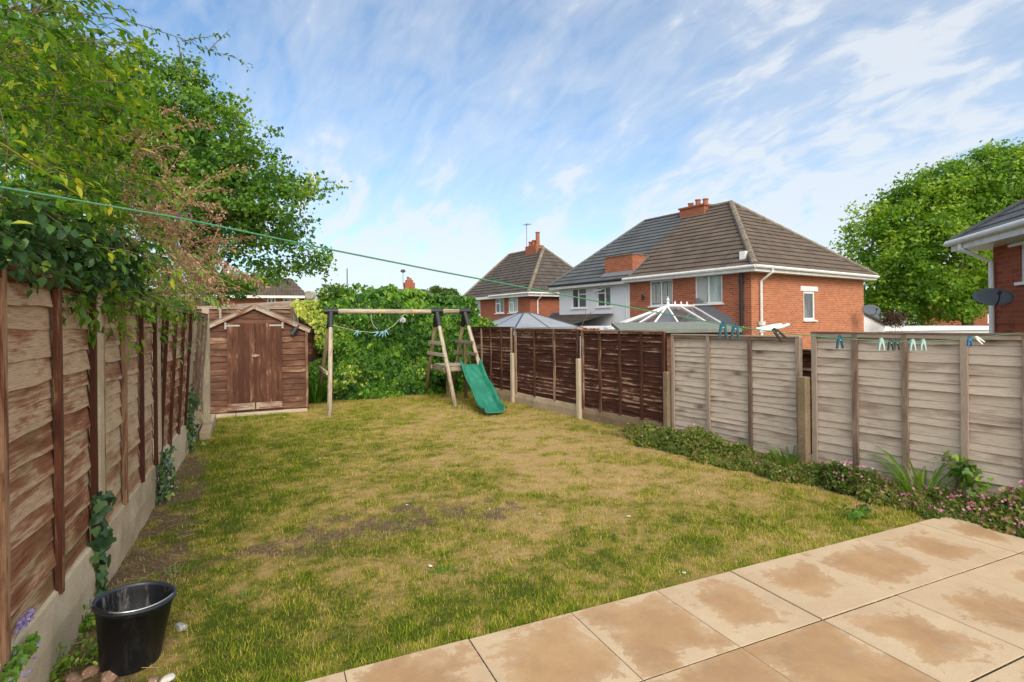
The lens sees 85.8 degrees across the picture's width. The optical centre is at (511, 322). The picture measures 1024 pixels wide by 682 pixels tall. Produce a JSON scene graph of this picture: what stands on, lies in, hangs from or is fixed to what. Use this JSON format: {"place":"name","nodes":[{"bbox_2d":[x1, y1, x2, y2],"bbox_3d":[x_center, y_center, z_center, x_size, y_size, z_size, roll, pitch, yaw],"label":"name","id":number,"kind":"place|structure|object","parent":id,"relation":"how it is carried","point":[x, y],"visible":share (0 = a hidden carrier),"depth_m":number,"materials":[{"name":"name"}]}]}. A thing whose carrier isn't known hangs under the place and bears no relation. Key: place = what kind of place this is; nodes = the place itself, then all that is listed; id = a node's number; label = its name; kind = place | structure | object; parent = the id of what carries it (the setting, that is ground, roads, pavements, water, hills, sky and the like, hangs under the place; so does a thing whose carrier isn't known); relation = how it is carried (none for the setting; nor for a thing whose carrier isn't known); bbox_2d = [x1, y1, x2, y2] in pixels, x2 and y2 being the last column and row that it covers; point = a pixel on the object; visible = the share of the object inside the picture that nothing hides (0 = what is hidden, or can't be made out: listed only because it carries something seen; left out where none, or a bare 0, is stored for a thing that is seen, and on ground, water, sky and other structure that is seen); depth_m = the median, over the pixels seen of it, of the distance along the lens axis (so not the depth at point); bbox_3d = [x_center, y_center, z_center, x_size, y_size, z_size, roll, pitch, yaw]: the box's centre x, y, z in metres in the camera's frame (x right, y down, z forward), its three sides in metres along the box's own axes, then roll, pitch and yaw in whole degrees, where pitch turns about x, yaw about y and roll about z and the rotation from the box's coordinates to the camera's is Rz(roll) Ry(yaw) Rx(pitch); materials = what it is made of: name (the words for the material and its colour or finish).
{"place":"outdoors","nodes":[
{"label":"outdoors","id":0,"kind":"place"},
{"bbox_2d":[305,291,315,299],"bbox_3d":[-5.037,-0.664,13.745,0.272,0.260,0.246,-1,0,-8],"label":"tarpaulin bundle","id":1,"kind":"object","parent":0,"point":[311,295],"visible":0.85,"depth_m":13.64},
{"bbox_2d":[0,0,1023,298],"label":"sky","id":2,"kind":"structure","parent":0,"point":[456,126],"materials":[{"name":"blue"}]},
{"bbox_2d":[53,391,1017,681],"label":"lawn","id":3,"kind":"structure","parent":0,"point":[277,550],"depth_m":4.28,"materials":[{"name":"plant"}]},
{"bbox_2d":[47,642,78,681],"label":"weed","id":4,"kind":"object","parent":3,"relation":"on","point":[56,664],"visible":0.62,"depth_m":2.58,"materials":[{"name":"green plant"}]},
{"bbox_2d":[65,672,83,681],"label":"rubble","id":5,"kind":"object","parent":3,"relation":"on","point":[73,677],"visible":1,"depth_m":2.52,"materials":[{"name":"brown stone"}]},
{"bbox_2d":[53,624,98,680],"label":"weed","id":6,"kind":"object","parent":3,"relation":"on","point":[87,660],"visible":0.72,"depth_m":2.66,"materials":[{"name":"green plant"}]},
{"bbox_2d":[78,603,95,634],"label":"weed","id":7,"kind":"object","parent":3,"relation":"on","point":[89,619],"visible":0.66,"depth_m":2.97,"materials":[{"name":"green plant"}]},
{"bbox_2d":[81,665,98,678],"bbox_3d":[-1.985,1.641,2.589,0.050,0.054,0.070,-1,0,37],"label":"rubble","id":8,"kind":"object","parent":3,"relation":"on","point":[89,671],"visible":0.96,"depth_m":2.58,"materials":[{"name":"brown stone"}]},
{"bbox_2d":[101,670,118,681],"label":"rubble","id":9,"kind":"object","parent":3,"relation":"on","point":[108,676],"visible":0.82,"depth_m":2.54,"materials":[{"name":"brown stone"}]},
{"bbox_2d":[89,581,176,675],"bbox_3d":[-1.834,1.476,2.678,0.348,0.355,0.358,-1,0,-24],"label":"bucket","id":10,"kind":"object","parent":3,"relation":"on","point":[131,620],"visible":1,"depth_m":2.59,"materials":[{"name":"black plastic"}]},
{"bbox_2d":[75,510,205,667],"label":"dry twigs","id":11,"kind":"object","parent":3,"relation":"on","point":[158,578],"visible":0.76,"depth_m":3.72,"materials":[{"name":"brown"}]},
{"bbox_2d":[148,675,159,681],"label":"rubble","id":12,"kind":"object","parent":3,"relation":"on","point":[156,678],"visible":1,"depth_m":2.51,"materials":[{"name":"brown stone"}]},
{"bbox_2d":[160,673,175,681],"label":"rubble","id":13,"kind":"object","parent":3,"relation":"on","point":[170,677],"visible":1,"depth_m":2.53,"materials":[{"name":"grey stone"}]},
{"bbox_2d":[136,563,208,581],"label":"grass tuft","id":14,"kind":"object","parent":3,"relation":"on","point":[177,569],"visible":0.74,"depth_m":3.63,"materials":[{"name":"green plant"}]},
{"bbox_2d":[174,622,187,630],"bbox_3d":[-1.786,1.640,2.969,0.081,0.037,0.052,-1,0,34],"label":"stone","id":15,"kind":"object","parent":3,"relation":"on","point":[179,625],"visible":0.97,"depth_m":2.95,"materials":[{"name":"grey stone"}]},
{"bbox_2d":[199,414,215,439],"bbox_3d":[-4.782,1.633,8.670,0.140,0.135,1.750,-1,0,-26],"label":"concrete block","id":16,"kind":"object","parent":3,"relation":"on","point":[206,430],"visible":0.67,"depth_m":8.13,"materials":[{"name":"concrete"}]},
{"bbox_2d":[200,582,283,612],"bbox_3d":[-1.572,1.613,3.226,0.448,0.077,0.321,-1,0,5],"label":"grass tuft","id":17,"kind":"object","parent":3,"relation":"on","point":[242,595],"visible":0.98,"depth_m":3.29,"materials":[{"name":"green plant"}]},
{"bbox_2d":[201,304,310,418],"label":"garden shed","id":18,"kind":"structure","parent":3,"relation":"on","point":[258,360],"depth_m":10.07,"materials":[{"name":"red wood"}]},
{"bbox_2d":[227,323,254,410],"bbox_3d":[-4.902,0.799,9.966,0.448,1.575,0.034,-1,0,-24],"label":"door","id":19,"kind":"structure","parent":18,"relation":"in","point":[240,342],"depth_m":9.96,"materials":[{"name":"brown wood"}]},
{"bbox_2d":[255,323,282,408],"bbox_3d":[-4.482,0.794,10.155,0.448,1.575,0.034,-1,0,-24],"label":"door","id":20,"kind":"structure","parent":18,"relation":"in","point":[268,365],"depth_m":10.15,"materials":[{"name":"brown wood"}]},
{"bbox_2d":[290,325,298,335],"bbox_3d":[-4.051,0.144,10.296,0.200,0.213,0.106,-1,0,-41],"label":"shed light","id":21,"kind":"object","parent":18,"relation":"attached to","point":[294,330],"visible":1,"depth_m":10.25,"materials":[{"name":"black plastic"}]},
{"bbox_2d":[308,376,349,402],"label":"strap leaved plant","id":22,"kind":"object","parent":3,"relation":"on","point":[316,394],"visible":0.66,"depth_m":11.26,"materials":[{"name":"green plant"}]},
{"bbox_2d":[414,561,479,585],"bbox_3d":[-0.424,1.601,3.527,0.444,0.078,0.307,-1,0,-2],"label":"grass tuft","id":23,"kind":"object","parent":3,"relation":"on","point":[446,572],"visible":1,"depth_m":3.59,"materials":[{"name":"green plant"}]},
{"bbox_2d":[802,349,811,452],"bbox_3d":[3.437,0.895,5.981,0.069,1.198,0.807,-1,0,-30],"label":"garden fence","id":24,"kind":"object","parent":3,"relation":"on","point":[806,355],"depth_m":6.17,"materials":[{"name":"brown wood"}]},
{"bbox_2d":[842,503,876,520],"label":"leafy weed","id":25,"kind":"object","parent":3,"relation":"on","point":[862,510],"visible":0.99,"depth_m":4.48,"materials":[{"name":"green plant"}]},
{"bbox_2d":[305,514,1023,681],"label":"patio","id":26,"kind":"structure","parent":0,"point":[967,626],"depth_m":2.86,"materials":[{"name":"brown concrete"}]},
{"bbox_3d":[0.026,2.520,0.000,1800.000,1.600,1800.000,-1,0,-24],"label":"ground","id":27,"kind":"structure","parent":0,"visible":0},
{"bbox_2d":[0,263,210,681],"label":"garden fence","id":28,"kind":"object","parent":27,"relation":"on","point":[82,422],"visible":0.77,"depth_m":2.89,"materials":[{"name":"red wood"}]},
{"bbox_2d":[0,631,45,681],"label":"bellflower","id":29,"kind":"object","parent":28,"relation":"attached to","point":[13,668],"visible":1,"depth_m":2.13,"materials":[{"name":"green plant"}]},
{"bbox_2d":[13,607,36,643],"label":"bellflower","id":30,"kind":"object","parent":28,"relation":"attached to","point":[27,617],"visible":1,"depth_m":2.23,"materials":[{"name":"purple plant"}]},
{"bbox_2d":[0,169,152,308],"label":"laurel like shrub","id":31,"kind":"object","parent":28,"relation":"on","point":[25,250],"visible":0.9,"depth_m":2.37,"materials":[{"name":"green plant"}]},
{"bbox_2d":[0,0,202,360],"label":"jasmine","id":32,"kind":"object","parent":28,"relation":"attached to","point":[21,139],"visible":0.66,"depth_m":3.05,"materials":[{"name":"green plant"}]},
{"bbox_2d":[0,142,264,299],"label":"washing line","id":33,"kind":"object","parent":32,"relation":"attached to","point":[17,154],"visible":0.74,"depth_m":2.79,"materials":[{"name":"green plastic"}]},
{"bbox_2d":[88,490,116,596],"bbox_3d":[-2.431,1.358,3.266,0.136,0.740,0.286,-1,0,-24],"label":"ivy","id":34,"kind":"object","parent":28,"relation":"attached to","point":[103,541],"visible":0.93,"depth_m":3.24,"materials":[{"name":"green plant"}]},
{"bbox_2d":[52,271,202,335],"bbox_3d":[-3.235,-0.120,5.116,0.468,0.477,5.252,-1,0,-24],"label":"honeysuckle","id":35,"kind":"object","parent":28,"relation":"attached to","point":[114,311],"visible":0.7,"depth_m":3.40,"materials":[{"name":"green plant"}]},
{"bbox_2d":[82,199,212,363],"bbox_3d":[-3.394,-0.197,5.452,0.575,1.324,4.340,-1,0,-24],"label":"trailing shoot","id":36,"kind":"object","parent":28,"relation":"attached to","point":[161,337],"visible":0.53,"depth_m":4.75,"materials":[{"name":"green"}]},
{"bbox_2d":[30,105,270,315],"bbox_3d":[-3.452,-1.028,5.675,1.717,1.962,4.916,-1,0,-24],"label":"buddleia","id":37,"kind":"object","parent":28,"relation":"on","point":[150,220],"visible":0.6,"depth_m":4.25,"materials":[{"name":"brown plant"}]},
{"bbox_2d":[0,0,252,218],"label":"jasmine","id":38,"kind":"object","parent":27,"relation":"on","point":[27,69],"visible":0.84,"depth_m":2.51,"materials":[{"name":"green plant"}]},
{"bbox_2d":[155,445,181,504],"bbox_3d":[-3.249,1.458,5.185,0.233,0.600,0.506,-1,0,-34],"label":"ivy","id":39,"kind":"object","parent":27,"relation":"on","point":[166,463],"visible":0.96,"depth_m":5.09,"materials":[{"name":"green plant"}]},
{"bbox_2d":[0,2,352,404],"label":"maple tree","id":40,"kind":"object","parent":27,"relation":"on","point":[247,212],"visible":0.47,"depth_m":14.53,"materials":[{"name":"green plant"}]},
{"bbox_2d":[185,384,205,452],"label":"ivy","id":41,"kind":"object","parent":27,"relation":"on","point":[190,435],"visible":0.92,"depth_m":7.07,"materials":[{"name":"green plant"}]},
{"bbox_2d":[144,278,305,329],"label":"brick house","id":42,"kind":"structure","parent":27,"relation":"on","point":[294,291],"depth_m":30.01,"materials":[{"name":"brown brick"}]},
{"bbox_2d":[267,298,275,301],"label":"window","id":43,"kind":"structure","parent":42,"relation":"in","point":[268,299],"depth_m":30.02,"materials":[{"name":"white plastic"}]},
{"bbox_2d":[283,298,295,300],"bbox_3d":[-12.244,-0.919,30.385,0.735,0.894,0.064,-1,0,-22],"label":"window","id":44,"kind":"structure","parent":42,"relation":"in","point":[284,299],"depth_m":30.35,"materials":[{"name":"white plastic"}]},
{"bbox_2d":[193,306,312,386],"bbox_3d":[-3.779,0.691,12.268,5.757,2.098,0.097,-1,0,-24],"label":"garden fence","id":45,"kind":"object","parent":27,"relation":"on","point":[288,312],"visible":0.02,"depth_m":11.72,"materials":[{"name":"red wood"}]},
{"bbox_2d":[215,299,318,305],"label":"neighbour outbuilding","id":46,"kind":"structure","parent":27,"relation":"on","point":[283,303],"depth_m":13.02,"materials":[{"name":"grey wood"}]},
{"bbox_2d":[314,279,354,301],"bbox_3d":[-6.003,0.929,19.059,1.697,4.872,1.494,-1,0,9],"label":"tree","id":47,"kind":"object","parent":27,"relation":"on","point":[333,292],"visible":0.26,"depth_m":18.75,"materials":[{"name":"green plant"}]},
{"bbox_2d":[290,282,479,402],"bbox_3d":[-2.746,0.413,12.595,4.293,2.645,1.093,-1,0,-24],"label":"ivy hedge","id":48,"kind":"object","parent":27,"relation":"on","point":[394,362],"visible":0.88,"depth_m":12.20,"materials":[{"name":"green plant"}]},
{"bbox_2d":[318,308,479,417],"bbox_3d":[-2.282,0.714,11.377,3.193,2.026,2.341,-1,0,-24],"label":"swing frame","id":49,"kind":"object","parent":27,"relation":"on","point":[447,367],"visible":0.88,"depth_m":11.49,"materials":[{"name":"beige wood"}]},
{"bbox_2d":[333,314,404,332],"bbox_3d":[-2.849,0.009,11.025,1.502,0.375,0.115,-1,0,-30],"label":"slack cord","id":50,"kind":"object","parent":49,"relation":"hanging from","point":[369,332],"visible":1,"depth_m":10.95,"materials":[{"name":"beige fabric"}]},
{"bbox_2d":[458,359,506,412],"bbox_3d":[-0.606,1.170,10.607,0.458,0.835,2.011,-1,0,-17],"label":"slide","id":51,"kind":"object","parent":49,"relation":"attached to","point":[484,392],"visible":0.99,"depth_m":10.55,"materials":[{"name":"green plastic"}]},
{"bbox_2d":[398,269,431,293],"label":"house","id":52,"kind":"structure","parent":27,"relation":"on","point":[408,284],"depth_m":64.91,"materials":[{"name":"red brick"}]},
{"bbox_2d":[427,285,441,295],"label":"tree","id":53,"kind":"object","parent":27,"relation":"on","point":[434,289],"visible":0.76,"depth_m":69.60,"materials":[{"name":"green plant"}]},
{"bbox_2d":[439,287,452,295],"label":"tree","id":54,"kind":"object","parent":27,"relation":"on","point":[445,291],"visible":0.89,"depth_m":69.59,"materials":[{"name":"green plant"}]},
{"bbox_2d":[449,288,458,294],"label":"tree","id":55,"kind":"object","parent":27,"relation":"on","point":[454,291],"visible":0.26,"depth_m":71.69,"materials":[{"name":"green plant"}]},
{"bbox_2d":[477,316,497,326],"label":"ivy bush","id":56,"kind":"object","parent":27,"relation":"on","point":[484,322],"visible":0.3,"depth_m":14.00,"materials":[{"name":"green plant"}]},
{"bbox_2d":[462,223,572,320],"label":"brick house","id":57,"kind":"structure","parent":27,"relation":"on","point":[534,264],"depth_m":37.88,"materials":[{"name":"red brick"}]},
{"bbox_2d":[494,298,504,313],"bbox_3d":[-0.849,-1.144,37.954,0.140,1.095,1.240,-1,0,-34],"label":"window","id":58,"kind":"structure","parent":57,"relation":"in","point":[499,302],"depth_m":37.95,"materials":[{"name":"white plastic"}]},
{"bbox_2d":[507,297,517,313],"bbox_3d":[0.079,-1.153,36.589,0.140,1.095,1.260,-1,0,-34],"label":"window","id":59,"kind":"structure","parent":57,"relation":"in","point":[513,302],"depth_m":36.59,"materials":[{"name":"white plastic"}]},
{"bbox_2d":[490,312,589,329],"bbox_3d":[0.376,1.247,15.500,3.180,3.098,3.180,-1,0,-34],"label":"gazebo","id":60,"kind":"object","parent":27,"relation":"on","point":[525,320],"visible":0.38,"depth_m":14.99,"materials":[{"name":"white fabric"}]},
{"bbox_2d":[470,327,671,427],"bbox_3d":[0.615,0.895,10.277,0.150,1.638,6.232,-1,0,-30],"label":"garden fence","id":61,"kind":"object","parent":27,"relation":"on","point":[620,378],"visible":0.88,"depth_m":9.25,"materials":[{"name":"brown wood"}]},
{"bbox_2d":[547,212,683,357],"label":"semi detached house","id":62,"kind":"structure","parent":27,"relation":"on","point":[584,279],"depth_m":26.68,"materials":[{"name":"white paint"}]},
{"bbox_2d":[570,288,586,308],"bbox_3d":[3.298,-1.187,27.139,0.150,1.035,1.220,-1,0,-34],"label":"window","id":63,"kind":"structure","parent":62,"relation":"in","point":[577,303],"depth_m":27.19,"materials":[{"name":"white plastic"}]},
{"bbox_2d":[593,286,611,307],"bbox_3d":[4.204,-1.192,25.643,0.340,1.005,1.060,-1,0,-34],"label":"window","id":64,"kind":"structure","parent":62,"relation":"in","point":[603,293],"depth_m":25.73,"materials":[{"name":"white plastic"}]},
{"bbox_2d":[603,297,731,329],"bbox_3d":[5.470,1.193,20.711,3.670,4.400,3.910,-1,0,-34],"label":"conservatory","id":65,"kind":"object","parent":27,"relation":"on","point":[705,312],"visible":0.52,"depth_m":20.48,"materials":[{"name":"white plastic"}]},
{"bbox_2d":[611,321,741,371],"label":"garden shed","id":66,"kind":"structure","parent":27,"relation":"on","point":[670,328],"depth_m":9.64,"materials":[{"name":"fabric"}]},
{"bbox_2d":[601,198,879,348],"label":"semi detached house","id":67,"kind":"structure","parent":27,"relation":"on","point":[741,265],"depth_m":22.19,"materials":[{"name":"orange brick"}]},
{"bbox_2d":[648,279,672,307],"bbox_3d":[6.197,-1.207,22.865,0.140,1.115,1.350,-1,0,-34],"label":"window","id":68,"kind":"structure","parent":67,"relation":"in","point":[660,290],"depth_m":22.90,"materials":[{"name":"white plastic"}]},
{"bbox_2d":[693,275,723,305],"bbox_3d":[7.487,-1.256,20.967,0.140,1.165,1.340,-1,0,-34],"label":"window","id":69,"kind":"structure","parent":67,"relation":"in","point":[708,288],"depth_m":20.96,"materials":[{"name":"white plastic"}]},
{"bbox_2d":[755,323,789,332],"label":"waste pipes","id":70,"kind":"object","parent":67,"relation":"attached to","point":[772,326],"visible":0.94,"depth_m":17.10,"materials":[{"name":"white plastic"}]},
{"bbox_2d":[801,286,817,321],"bbox_3d":[11.724,-0.740,21.718,1.300,1.385,0.140,-1,0,-34],"label":"window","id":71,"kind":"structure","parent":67,"relation":"in","point":[808,290],"depth_m":21.78,"materials":[{"name":"white plastic"}]},
{"bbox_2d":[862,305,880,314],"bbox_3d":[15.332,-0.535,23.484,0.657,0.465,1.435,-1,0,34],"label":"satellite dish","id":72,"kind":"object","parent":67,"relation":"attached to","point":[871,309],"visible":1,"depth_m":23.17,"materials":[{"name":"grey metal"}]},
{"bbox_2d":[622,420,1023,538],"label":"geranium border","id":73,"kind":"object","parent":27,"relation":"on","point":[1000,511],"visible":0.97,"depth_m":5.19,"materials":[{"name":"green plant"}]},
{"bbox_2d":[764,444,813,467],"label":"grass tuft","id":74,"kind":"object","parent":73,"relation":"on","point":[794,460],"visible":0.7,"depth_m":5.89,"materials":[{"name":"green plant"}]},
{"bbox_2d":[864,444,995,501],"bbox_3d":[3.592,1.313,4.851,0.930,0.499,0.972,-1,0,26],"label":"grass tuft","id":75,"kind":"object","parent":73,"relation":"on","point":[920,479],"visible":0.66,"depth_m":4.83,"materials":[{"name":"green plant"}]},
{"bbox_2d":[931,450,1005,501],"bbox_3d":[3.854,1.333,4.632,0.251,0.461,0.533,-1,0,-24],"label":"leafy weed","id":76,"kind":"object","parent":73,"relation":"on","point":[970,482],"visible":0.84,"depth_m":4.65,"materials":[{"name":"green plant"}]},
{"bbox_2d":[671,331,1023,498],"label":"garden fence","id":77,"kind":"object","parent":27,"relation":"on","point":[918,408],"visible":0.91,"depth_m":5.41,"materials":[{"name":"grey wood"}]},
{"bbox_2d":[0,186,1020,341],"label":"washing line","id":78,"kind":"object","parent":77,"relation":"attached to","point":[54,196],"visible":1,"depth_m":1.46,"materials":[{"name":"plastic"}]},
{"bbox_2d":[718,321,727,337],"bbox_3d":[0.883,0.029,2.305,0.036,0.070,0.014,-1,0,3],"label":"clothes peg","id":79,"kind":"object","parent":78,"relation":"attached to","point":[723,326],"visible":1,"depth_m":2.30,"materials":[{"name":"teal plastic"}]},
{"bbox_2d":[730,323,739,338],"bbox_3d":[0.952,0.034,2.350,0.036,0.070,0.014,-1,0,3],"label":"clothes peg","id":80,"kind":"object","parent":78,"relation":"attached to","point":[735,328],"visible":1,"depth_m":2.35,"materials":[{"name":"teal plastic"}]},
{"bbox_2d":[772,328,786,341],"bbox_3d":[1.218,0.052,2.515,0.032,0.070,0.014,-44,-2,2],"label":"clothes peg","id":81,"kind":"object","parent":78,"relation":"attached to","point":[777,332],"visible":1,"depth_m":2.51,"materials":[{"name":"black plastic"}]},
{"bbox_2d":[836,335,843,348],"bbox_3d":[1.688,0.098,2.834,0.036,0.070,0.014,-1,0,3],"label":"clothes peg","id":82,"kind":"object","parent":78,"relation":"attached to","point":[840,340],"visible":1,"depth_m":2.83,"materials":[{"name":"teal plastic"}]},
{"bbox_2d":[877,338,884,349],"bbox_3d":[2.068,0.119,3.083,0.036,0.070,0.014,-1,0,3],"label":"clothes peg","id":83,"kind":"object","parent":78,"relation":"attached to","point":[882,343],"visible":1,"depth_m":3.08,"materials":[{"name":"teal plastic"}]},
{"bbox_2d":[887,338,894,350],"bbox_3d":[2.166,0.124,3.148,0.036,0.070,0.014,-1,0,3],"label":"clothes peg","id":84,"kind":"object","parent":78,"relation":"attached to","point":[891,343],"visible":1,"depth_m":3.14,"materials":[{"name":"grey plastic"}]},
{"bbox_2d":[894,338,900,349],"bbox_3d":[2.231,0.125,3.190,0.036,0.070,0.014,-1,0,3],"label":"clothes peg","id":85,"kind":"object","parent":78,"relation":"attached to","point":[897,343],"visible":0.93,"depth_m":3.19,"materials":[{"name":"grey plastic"}]},
{"bbox_2d":[909,339,915,350],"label":"clothes peg","id":86,"kind":"object","parent":78,"relation":"attached to","point":[913,343],"visible":0.98,"depth_m":3.30,"materials":[{"name":"teal plastic"}]},
{"bbox_2d":[920,339,926,349],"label":"clothes peg","id":87,"kind":"object","parent":78,"relation":"attached to","point":[923,343],"visible":1,"depth_m":3.38,"materials":[{"name":"teal plastic"}]},
{"bbox_2d":[966,336,972,345],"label":"clothes peg","id":88,"kind":"object","parent":78,"relation":"attached to","point":[969,340],"visible":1,"depth_m":3.79,"materials":[{"name":"blue plastic"}]},
{"bbox_2d":[974,336,984,344],"bbox_3d":[3.289,0.120,3.875,0.070,0.028,0.014,41,2,2],"label":"clothes peg","id":89,"kind":"object","parent":78,"relation":"attached to","point":[978,339],"visible":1,"depth_m":3.87,"materials":[{"name":"white plastic"}]},
{"bbox_2d":[864,313,888,331],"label":"garage","id":90,"kind":"structure","parent":27,"relation":"on","point":[872,323],"depth_m":27.00,"materials":[{"name":"white paint"}]},
{"bbox_2d":[878,309,909,331],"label":"dark bush","id":91,"kind":"object","parent":27,"relation":"on","point":[891,318],"visible":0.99,"depth_m":25.88,"materials":[{"name":"brown plant"}]},
{"bbox_2d":[826,137,1023,325],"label":"broadleaf tree","id":92,"kind":"object","parent":27,"relation":"on","point":[943,205],"visible":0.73,"depth_m":34.13,"materials":[{"name":"green plant"}]},
{"bbox_2d":[864,272,988,325],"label":"house","id":93,"kind":"structure","parent":27,"relation":"on","point":[984,322],"depth_m":48.02,"materials":[{"name":"white paint"}]},
{"bbox_2d":[885,325,988,332],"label":"garage block","id":94,"kind":"structure","parent":27,"relation":"on","point":[955,329],"depth_m":28.92,"materials":[{"name":"white plastic"}]},
{"bbox_2d":[943,198,1023,332],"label":"brick house","id":95,"kind":"structure","parent":27,"relation":"on","point":[1000,234],"depth_m":10.51,"materials":[{"name":"red brick"}]},
{"bbox_2d":[972,288,1014,306],"bbox_3d":[9.209,-0.469,10.249,1.374,0.348,0.470,-1,0,-24],"label":"satellite dish","id":96,"kind":"object","parent":95,"relation":"attached to","point":[994,297],"visible":0.92,"depth_m":10.07,"materials":[{"name":"grey metal"}]},
{"bbox_2d":[1007,241,1023,284],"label":"window","id":97,"kind":"structure","parent":95,"relation":"in","point":[1017,243],"depth_m":10.09,"materials":[{"name":"white plastic"}]}
]}

